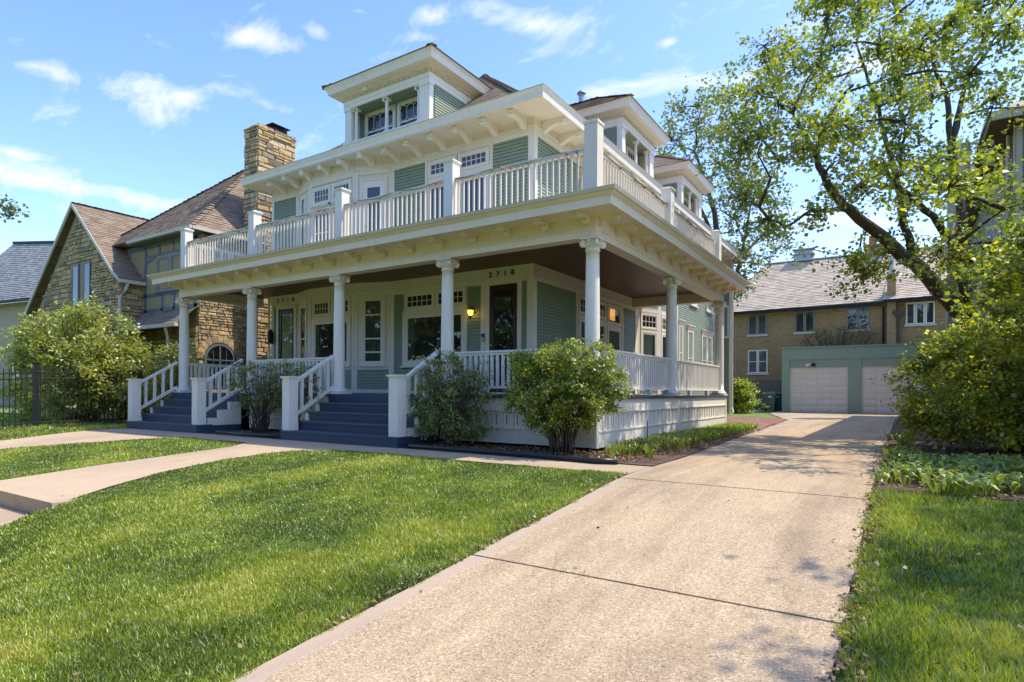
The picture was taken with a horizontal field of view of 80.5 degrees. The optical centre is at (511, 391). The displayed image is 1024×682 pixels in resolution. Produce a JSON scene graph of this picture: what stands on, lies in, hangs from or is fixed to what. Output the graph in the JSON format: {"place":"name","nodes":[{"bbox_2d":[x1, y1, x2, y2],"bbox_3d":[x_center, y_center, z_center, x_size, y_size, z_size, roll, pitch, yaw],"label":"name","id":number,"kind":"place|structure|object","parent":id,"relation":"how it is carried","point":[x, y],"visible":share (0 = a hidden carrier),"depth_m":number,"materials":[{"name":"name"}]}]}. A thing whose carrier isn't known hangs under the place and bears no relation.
{"place":"outdoors","nodes":[
{"label":"outdoors","id":0,"kind":"place"},
{"bbox_2d":[0,412,127,439],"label":"lawn grass","id":1,"kind":"structure","parent":0,"point":[29,430],"depth_m":16.41,"materials":[{"name":"green plant"}]},
{"bbox_2d":[0,430,181,448],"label":"side path","id":2,"kind":"structure","parent":0,"point":[88,436],"depth_m":13.97,"materials":[{"name":"concrete"}]},
{"bbox_2d":[0,436,242,479],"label":"lawn grass","id":3,"kind":"structure","parent":0,"point":[63,455],"depth_m":11.51,"materials":[{"name":"green plant"}]},
{"bbox_2d":[0,443,331,499],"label":"front walk","id":4,"kind":"structure","parent":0,"point":[70,484],"depth_m":9.43,"materials":[{"name":"concrete"}]},
{"bbox_2d":[99,428,649,473],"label":"porch path","id":5,"kind":"structure","parent":0,"point":[621,468],"depth_m":10.38,"materials":[{"name":"grey concrete"}]},
{"bbox_2d":[0,405,1023,681],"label":"ground","id":6,"kind":"structure","parent":0,"point":[838,675],"depth_m":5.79,"materials":[{"name":"green plant"}]},
{"bbox_2d":[0,194,31,222],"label":"street tree","id":7,"kind":"object","parent":6,"relation":"on","point":[7,209],"visible":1,"depth_m":14.04,"materials":[{"name":"green plant"}]},
{"bbox_2d":[0,241,53,404],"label":"slate roof house","id":8,"kind":"structure","parent":6,"relation":"on","point":[22,263],"depth_m":42.91,"materials":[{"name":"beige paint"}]},
{"bbox_2d":[10,358,20,384],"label":"window","id":9,"kind":"structure","parent":8,"relation":"in","point":[15,358],"depth_m":40.94,"materials":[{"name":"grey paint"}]},
{"bbox_2d":[0,485,80,525],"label":"garden steps","id":10,"kind":"structure","parent":6,"relation":"on","point":[20,501],"depth_m":7.80,"materials":[{"name":"concrete"}]},
{"bbox_2d":[0,362,143,428],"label":"iron fence","id":11,"kind":"object","parent":6,"relation":"on","point":[35,413],"visible":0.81,"depth_m":17.52,"materials":[{"name":"black"}]},
{"bbox_2d":[0,292,162,422],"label":"feathery shrub","id":12,"kind":"object","parent":6,"relation":"on","point":[73,341],"visible":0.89,"depth_m":18.88,"materials":[{"name":"green plant"}]},
{"bbox_2d":[22,122,296,418],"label":"stone house","id":13,"kind":"structure","parent":6,"relation":"on","point":[111,259],"depth_m":22.50,"materials":[{"name":"brown stone"}]},
{"bbox_2d":[72,264,78,305],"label":"window","id":14,"kind":"structure","parent":13,"relation":"in","point":[75,268],"depth_m":24.29,"materials":[{"name":"blue glass"}]},
{"bbox_2d":[83,261,90,303],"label":"window","id":15,"kind":"structure","parent":13,"relation":"in","point":[86,265],"depth_m":23.73,"materials":[{"name":"blue glass"}]},
{"bbox_2d":[154,253,169,293],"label":"window","id":16,"kind":"structure","parent":13,"relation":"in","point":[164,256],"depth_m":22.03,"materials":[{"name":"beige paint"}]},
{"bbox_2d":[168,251,180,290],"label":"window","id":17,"kind":"structure","parent":13,"relation":"in","point":[178,253],"depth_m":21.65,"materials":[{"name":"beige paint"}]},
{"bbox_2d":[203,344,234,386],"bbox_3d":[-10.393,-0.953,21.528,0.070,1.530,1.160,0,0,33],"label":"arched window","id":18,"kind":"structure","parent":13,"relation":"in","point":[224,355],"depth_m":21.50,"materials":[{"name":"glass"}]},
{"bbox_2d":[122,336,214,412],"bbox_3d":[-10.922,-0.396,19.491,3.103,2.782,2.533,0,0,33],"label":"feathery shrub","id":19,"kind":"object","parent":6,"relation":"on","point":[156,367],"visible":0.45,"depth_m":19.16,"materials":[{"name":"green plant"}]},
{"bbox_2d":[215,430,280,438],"bbox_3d":[-5.991,0.998,13.840,2.737,0.154,0.457,0,0,29],"label":"garden edging","id":20,"kind":"object","parent":6,"relation":"on","point":[221,432],"visible":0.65,"depth_m":13.58,"materials":[{"name":"black plastic"}]},
{"bbox_2d":[126,42,749,449],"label":"porch house","id":21,"kind":"structure","parent":6,"relation":"on","point":[374,294],"depth_m":14.97,"materials":[{"name":"white paint"}]},
{"bbox_2d":[279,308,293,388],"bbox_3d":[-6.996,-1.300,18.721,0.760,2.540,0.130,0,0,33],"label":"door","id":22,"kind":"structure","parent":21,"relation":"in","point":[286,316],"depth_m":18.79,"materials":[{"name":"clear glass"}]},
{"bbox_2d":[299,303,307,366],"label":"window","id":23,"kind":"structure","parent":21,"relation":"in","point":[303,308],"depth_m":18.10,"materials":[{"name":"white paint"}]},
{"bbox_2d":[300,193,306,243],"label":"window","id":24,"kind":"structure","parent":21,"relation":"in","point":[303,199],"depth_m":17.97,"materials":[{"name":"white paint"}]},
{"bbox_2d":[308,202,330,241],"bbox_3d":[-5.485,-4.560,17.346,0.920,1.585,0.120,0,0,33],"label":"window","id":25,"kind":"structure","parent":21,"relation":"in","point":[326,205],"depth_m":17.37,"materials":[{"name":"white paint"}]},
{"bbox_2d":[312,299,330,317],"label":"window","id":26,"kind":"structure","parent":21,"relation":"in","point":[320,308],"depth_m":17.35,"materials":[{"name":"white paint"}]},
{"bbox_2d":[312,184,330,205],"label":"window","id":27,"kind":"structure","parent":21,"relation":"in","point":[320,195],"depth_m":17.39,"materials":[{"name":"white paint"}]},
{"bbox_2d":[311,316,351,367],"bbox_3d":[-5.144,-1.393,17.127,1.680,1.395,0.100,0,0,33],"label":"window","id":28,"kind":"structure","parent":21,"relation":"in","point":[322,330],"depth_m":17.28,"materials":[{"name":"glass"}]},
{"bbox_2d":[331,296,350,315],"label":"window","id":29,"kind":"structure","parent":21,"relation":"in","point":[347,299],"depth_m":16.81,"materials":[{"name":"white paint"}]},
{"bbox_2d":[331,179,351,201],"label":"window","id":30,"kind":"structure","parent":21,"relation":"in","point":[347,184],"depth_m":16.91,"materials":[{"name":"white paint"}]},
{"bbox_2d":[330,197,352,238],"bbox_3d":[-4.788,-4.556,16.896,0.920,1.585,0.120,0,0,33],"label":"window","id":31,"kind":"structure","parent":21,"relation":"in","point":[332,204],"depth_m":17.05,"materials":[{"name":"white paint"}]},
{"bbox_2d":[358,295,386,366],"bbox_3d":[-3.792,-1.651,16.466,0.790,1.925,0.100,0,0,15],"label":"window","id":32,"kind":"structure","parent":21,"relation":"in","point":[373,308],"depth_m":16.49,"materials":[{"name":"white paint"}]},
{"bbox_2d":[363,180,383,231],"bbox_3d":[-3.762,-4.568,16.504,0.661,2.370,0.232,0,0,13],"label":"door","id":33,"kind":"structure","parent":21,"relation":"in","point":[374,188],"depth_m":16.50,"materials":[{"name":"white paint"}]},
{"bbox_2d":[404,290,434,309],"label":"window","id":34,"kind":"structure","parent":21,"relation":"in","point":[423,299],"depth_m":15.81,"materials":[{"name":"white paint"}]},
{"bbox_2d":[400,307,467,367],"bbox_3d":[-2.023,-1.376,15.527,2.200,1.475,0.100,0,0,33],"label":"window","id":35,"kind":"structure","parent":21,"relation":"in","point":[421,330],"depth_m":15.71,"materials":[{"name":"glass"}]},
{"bbox_2d":[427,186,442,219],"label":"window","id":36,"kind":"structure","parent":21,"relation":"in","point":[437,189],"depth_m":15.59,"materials":[{"name":"blue glass"}]},
{"bbox_2d":[427,154,457,178],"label":"window","id":37,"kind":"structure","parent":21,"relation":"in","point":[435,168],"depth_m":15.51,"materials":[{"name":"white paint"}]},
{"bbox_2d":[187,150,713,243],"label":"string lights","id":38,"kind":"object","parent":21,"relation":"attached to","point":[621,167],"visible":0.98,"depth_m":12.92,"materials":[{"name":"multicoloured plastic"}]},
{"bbox_2d":[435,286,466,306],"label":"window","id":39,"kind":"structure","parent":21,"relation":"in","point":[460,293],"depth_m":15.13,"materials":[{"name":"white paint"}]},
{"bbox_2d":[458,146,489,170],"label":"window","id":40,"kind":"structure","parent":21,"relation":"in","point":[479,157],"depth_m":14.85,"materials":[{"name":"white paint"}]},
{"bbox_2d":[460,176,488,213],"bbox_3d":[-0.961,-4.441,14.851,1.010,1.795,0.100,0,0,33],"label":"window","id":41,"kind":"structure","parent":21,"relation":"in","point":[486,177],"depth_m":14.86,"materials":[{"name":"blue glass"}]},
{"bbox_2d":[489,283,516,391],"bbox_3d":[-0.217,-1.274,14.342,0.800,2.560,0.130,0,0,33],"label":"door","id":42,"kind":"structure","parent":21,"relation":"in","point":[503,298],"depth_m":14.40,"materials":[{"name":"black glass"}]},
{"bbox_2d":[580,172,582,189],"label":"window","id":43,"kind":"structure","parent":21,"relation":"in","point":[581,173],"depth_m":15.97,"materials":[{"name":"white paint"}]},
{"bbox_2d":[579,294,584,314],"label":"window","id":44,"kind":"structure","parent":21,"relation":"in","point":[581,297],"depth_m":16.08,"materials":[{"name":"white paint"}]},
{"bbox_2d":[578,316,606,360],"bbox_3d":[2.239,-1.339,16.613,0.100,1.325,1.810,0,0,33],"label":"window","id":45,"kind":"structure","parent":21,"relation":"in","point":[581,321],"depth_m":16.19,"materials":[{"name":"white paint"}]},
{"bbox_2d":[600,301,606,320],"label":"window","id":46,"kind":"structure","parent":21,"relation":"in","point":[603,305],"depth_m":17.21,"materials":[{"name":"white paint"}]},
{"bbox_2d":[606,303,620,326],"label":"window","id":47,"kind":"structure","parent":21,"relation":"in","point":[613,311],"depth_m":17.83,"materials":[{"name":"white paint"}]},
{"bbox_2d":[607,325,620,350],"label":"window","id":48,"kind":"structure","parent":21,"relation":"in","point":[613,333],"depth_m":17.93,"materials":[{"name":"white paint"}]},
{"bbox_2d":[640,330,657,355],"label":"window","id":49,"kind":"structure","parent":21,"relation":"in","point":[648,339],"depth_m":19.81,"materials":[{"name":"white paint"}]},
{"bbox_2d":[640,312,657,329],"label":"window","id":50,"kind":"structure","parent":21,"relation":"in","point":[649,321],"depth_m":19.80,"materials":[{"name":"white paint"}]},
{"bbox_2d":[661,332,665,357],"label":"window","id":51,"kind":"structure","parent":21,"relation":"in","point":[663,335],"depth_m":20.54,"materials":[{"name":"white paint"}]},
{"bbox_2d":[661,315,665,331],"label":"window","id":52,"kind":"structure","parent":21,"relation":"in","point":[663,318],"depth_m":20.48,"materials":[{"name":"white paint"}]},
{"bbox_2d":[678,319,685,359],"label":"window","id":53,"kind":"structure","parent":21,"relation":"in","point":[681,322],"depth_m":23.09,"materials":[{"name":"white paint"}]},
{"bbox_2d":[686,325,695,361],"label":"window","id":54,"kind":"structure","parent":21,"relation":"in","point":[690,329],"depth_m":24.15,"materials":[{"name":"white paint"}]},
{"bbox_2d":[701,330,708,363],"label":"window","id":55,"kind":"structure","parent":21,"relation":"in","point":[704,333],"depth_m":25.71,"materials":[{"name":"white paint"}]},
{"bbox_2d":[705,303,713,314],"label":"window","id":56,"kind":"structure","parent":21,"relation":"in","point":[707,310],"depth_m":26.55,"materials":[{"name":"white paint"}]},
{"bbox_2d":[707,332,714,364],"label":"window","id":57,"kind":"structure","parent":21,"relation":"in","point":[710,335],"depth_m":26.84,"materials":[{"name":"white paint"}]},
{"bbox_2d":[723,305,728,337],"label":"window","id":58,"kind":"structure","parent":21,"relation":"in","point":[727,336],"depth_m":28.50,"materials":[{"name":"white paint"}]},
{"bbox_2d":[406,443,617,464],"bbox_3d":[-0.245,1.028,9.941,4.299,0.154,0.198,0,0,35],"label":"garden edging","id":59,"kind":"object","parent":6,"relation":"on","point":[527,455],"visible":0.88,"depth_m":9.65,"materials":[{"name":"black plastic"}]},
{"bbox_2d":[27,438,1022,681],"bbox_3d":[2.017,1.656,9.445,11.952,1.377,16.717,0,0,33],"label":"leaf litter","id":60,"kind":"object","parent":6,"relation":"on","point":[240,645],"visible":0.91,"depth_m":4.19,"materials":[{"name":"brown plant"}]},
{"bbox_2d":[404,428,762,465],"bbox_3d":[2.889,1.044,14.286,4.740,0.001,10.640,0,0,33],"label":"mulch bed","id":61,"kind":"object","parent":6,"relation":"on","point":[669,457],"visible":0.17,"depth_m":10.49,"materials":[{"name":"brown soil"}]},
{"bbox_2d":[406,349,499,445],"bbox_3d":[-1.106,0.113,11.301,1.979,1.846,1.435,0,0,56],"label":"leafy shrub","id":62,"kind":"object","parent":61,"relation":"on","point":[451,429],"visible":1,"depth_m":11.14,"materials":[{"name":"green plant"}]},
{"bbox_2d":[214,429,761,461],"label":"leaf litter","id":63,"kind":"object","parent":61,"relation":"on","point":[543,450],"visible":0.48,"depth_m":10.49,"materials":[{"name":"brown plant"}]},
{"bbox_2d":[495,334,635,454],"bbox_3d":[0.864,0.068,10.002,2.454,1.959,1.514,0,0,33],"label":"clipped bush","id":64,"kind":"object","parent":61,"relation":"on","point":[561,391],"visible":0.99,"depth_m":9.72,"materials":[{"name":"green plant"}]},
{"bbox_2d":[601,432,702,457],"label":"daylily plants","id":65,"kind":"object","parent":61,"relation":"on","point":[650,444],"visible":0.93,"depth_m":10.40,"materials":[{"name":"green plant"}]},
{"bbox_2d":[650,422,757,441],"bbox_3d":[4.879,0.935,14.642,1.227,0.215,7.022,0,0,33],"label":"green groundcover","id":66,"kind":"object","parent":61,"relation":"on","point":[716,431],"visible":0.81,"depth_m":14.10,"materials":[{"name":"green plant"}]},
{"bbox_2d":[653,76,814,412],"bbox_3d":[10.562,-7.012,30.030,8.896,16.366,8.188,0,0,1],"label":"tall tree","id":67,"kind":"object","parent":6,"relation":"on","point":[745,251],"visible":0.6,"depth_m":28.75,"materials":[{"name":"green plant"}]},
{"bbox_2d":[733,377,768,413],"bbox_3d":[11.531,0.300,32.579,3.867,2.525,2.905,0,0,55],"label":"lime shrub","id":68,"kind":"object","parent":6,"relation":"on","point":[743,394],"visible":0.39,"depth_m":31.75,"materials":[{"name":"green plant"}]},
{"bbox_2d":[739,380,781,409],"bbox_3d":[14.313,0.189,38.999,7.000,1.888,0.090,0,0,33],"label":"plank fence","id":69,"kind":"object","parent":6,"relation":"on","point":[767,386],"visible":0.17,"depth_m":38.00,"materials":[{"name":"grey wood"}]},
{"bbox_2d":[764,392,777,411],"bbox_3d":[14.687,0.550,34.330,0.600,1.130,0.815,0,0,33],"label":"trash bin","id":70,"kind":"object","parent":6,"relation":"on","point":[770,399],"visible":1,"depth_m":34.06,"materials":[{"name":"green plastic"}]},
{"bbox_2d":[776,392,781,411],"bbox_3d":[15.315,0.554,34.877,0.600,1.130,0.815,0,0,33],"label":"trash bin","id":71,"kind":"object","parent":6,"relation":"on","point":[779,402],"visible":0.38,"depth_m":34.55,"materials":[{"name":"blue plastic"}]},
{"bbox_2d":[734,236,945,408],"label":"brick building","id":72,"kind":"structure","parent":6,"relation":"on","point":[785,306],"depth_m":39.70,"materials":[{"name":"beige brick"}]},
{"bbox_2d":[748,315,756,334],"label":"window","id":73,"kind":"structure","parent":72,"relation":"in","point":[752,319],"depth_m":41.21,"materials":[{"name":"grey glass"}]},
{"bbox_2d":[748,350,757,372],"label":"window","id":74,"kind":"structure","parent":72,"relation":"in","point":[752,354],"depth_m":41.17,"materials":[{"name":"white paint"}]},
{"bbox_2d":[757,314,766,334],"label":"window","id":75,"kind":"structure","parent":72,"relation":"in","point":[761,318],"depth_m":40.86,"materials":[{"name":"grey glass"}]},
{"bbox_2d":[758,350,767,372],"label":"window","id":76,"kind":"structure","parent":72,"relation":"in","point":[762,354],"depth_m":40.82,"materials":[{"name":"white paint"}]},
{"bbox_2d":[795,311,804,331],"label":"window","id":77,"kind":"structure","parent":72,"relation":"in","point":[799,316],"depth_m":39.59,"materials":[{"name":"black glass"}]},
{"bbox_2d":[805,311,814,331],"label":"window","id":78,"kind":"structure","parent":72,"relation":"in","point":[809,315],"depth_m":39.30,"materials":[{"name":"black glass"}]},
{"bbox_2d":[847,308,857,329],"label":"window","id":79,"kind":"structure","parent":72,"relation":"in","point":[852,313],"depth_m":37.98,"materials":[{"name":"grey glass"}]},
{"bbox_2d":[858,307,868,328],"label":"window","id":80,"kind":"structure","parent":72,"relation":"in","point":[863,313],"depth_m":37.65,"materials":[{"name":"grey glass"}]},
{"bbox_2d":[906,302,914,324],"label":"window","id":81,"kind":"structure","parent":72,"relation":"in","point":[910,307],"depth_m":36.33,"materials":[{"name":"white paint"}]},
{"bbox_2d":[915,302,924,323],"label":"window","id":82,"kind":"structure","parent":72,"relation":"in","point":[920,306],"depth_m":36.07,"materials":[{"name":"white paint"}]},
{"bbox_2d":[925,301,934,323],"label":"window","id":83,"kind":"structure","parent":72,"relation":"in","point":[929,306],"depth_m":35.80,"materials":[{"name":"white paint"}]},
{"bbox_2d":[799,324,885,346],"bbox_3d":[20.427,-2.822,37.716,4.897,2.863,1.849,0,0,33],"label":"bare shrub","id":84,"kind":"object","parent":6,"relation":"on","point":[866,342],"visible":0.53,"depth_m":37.72,"materials":[{"name":"brown plant"}]},
{"bbox_2d":[694,0,1023,407],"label":"leaning tree","id":85,"kind":"object","parent":6,"relation":"on","point":[932,168],"visible":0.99,"depth_m":12.35,"materials":[{"name":"green plant"}]},
{"bbox_2d":[781,343,945,414],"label":"garage","id":86,"kind":"structure","parent":6,"relation":"on","point":[825,379],"depth_m":32.06,"materials":[{"name":"green paint"}]},
{"bbox_2d":[790,367,847,412],"bbox_3d":[16.554,-0.100,32.736,2.820,2.450,0.042,0,0,33],"label":"garage door","id":87,"kind":"structure","parent":86,"relation":"in","point":[819,389],"depth_m":32.69,"materials":[{"name":"paint"}]},
{"bbox_2d":[861,366,925,413],"bbox_3d":[19.451,-0.084,30.864,2.840,2.450,0.042,0,0,33],"label":"garage door","id":88,"kind":"structure","parent":86,"relation":"in","point":[871,394],"depth_m":31.19,"materials":[{"name":"paint"}]},
{"bbox_2d":[832,486,1023,681],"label":"lawn grass","id":89,"kind":"structure","parent":6,"relation":"on","point":[1002,639],"depth_m":3.82,"materials":[{"name":"green plant"}]},
{"bbox_2d":[946,100,1023,414],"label":"grey green house","id":90,"kind":"structure","parent":6,"relation":"on","point":[1012,138],"depth_m":16.07,"materials":[{"name":"paint"}]},
{"label":"mulch bed","id":91,"kind":"structure","parent":6,"relation":"on","visible":0},
{"bbox_2d":[223,356,298,432],"bbox_3d":[-6.016,0.092,14.477,2.414,1.835,1.215,0,0,33],"label":"leafy shrub","id":92,"kind":"object","parent":91,"relation":"on","point":[260,415],"visible":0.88,"depth_m":14.38,"materials":[{"name":"green plant"}]},
{"bbox_2d":[266,361,325,420],"bbox_3d":[-4.997,0.145,13.801,1.649,1.739,1.095,0,0,33],"label":"leafy shrub","id":93,"kind":"object","parent":91,"relation":"on","point":[300,372],"visible":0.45,"depth_m":13.74,"materials":[{"name":"green plant"}]},
{"bbox_2d":[0,0,1023,303],"label":"sky","id":94,"kind":"structure","parent":0,"point":[139,108],"materials":[{"name":"blue"}]},
{"bbox_2d":[230,412,897,681],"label":"driveway","id":95,"kind":"structure","parent":0,"point":[755,568],"depth_m":4.14,"materials":[{"name":"concrete"}]},
{"bbox_2d":[560,477,865,618],"bbox_3d":[1.762,1.171,5.372,2.267,0.298,3.116,0,0,33],"label":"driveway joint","id":96,"kind":"object","parent":95,"relation":"on","point":[835,614],"visible":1,"depth_m":4.37,"materials":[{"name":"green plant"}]},
{"bbox_2d":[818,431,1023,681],"bbox_3d":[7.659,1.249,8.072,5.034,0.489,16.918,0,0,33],"label":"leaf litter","id":97,"kind":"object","parent":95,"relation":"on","point":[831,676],"visible":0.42,"depth_m":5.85,"materials":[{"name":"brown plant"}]},
{"bbox_2d":[727,417,787,429],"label":"brick patio","id":98,"kind":"structure","parent":0,"point":[763,423],"depth_m":22.68,"materials":[{"name":"red brick"}]},
{"bbox_2d":[876,417,1023,500],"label":"mulch bed","id":99,"kind":"object","parent":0,"point":[911,488],"visible":0.2,"depth_m":10.77,"materials":[{"name":"brown soil"}]},
{"bbox_2d":[863,429,923,486],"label":"weeds","id":100,"kind":"object","parent":99,"relation":"on","point":[886,473],"visible":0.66,"depth_m":7.84,"materials":[{"name":"green plant"}]},
{"bbox_2d":[869,308,1023,453],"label":"bush","id":101,"kind":"object","parent":99,"relation":"on","point":[929,410],"visible":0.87,"depth_m":10.33,"materials":[{"name":"green plant"}]},
{"bbox_2d":[882,449,1023,497],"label":"groundcover","id":102,"kind":"object","parent":99,"relation":"on","point":[985,474],"visible":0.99,"depth_m":6.93,"materials":[{"name":"green plant"}]},
{"bbox_2d":[943,211,1023,368],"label":"bush","id":103,"kind":"object","parent":99,"relation":"on","point":[998,277],"visible":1,"depth_m":8.67,"materials":[{"name":"green plant"}]},
{"bbox_2d":[959,236,1023,390],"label":"bush","id":104,"kind":"object","parent":99,"relation":"on","point":[1011,309],"visible":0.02,"depth_m":11.99,"materials":[{"name":"green plant"}]}
]}

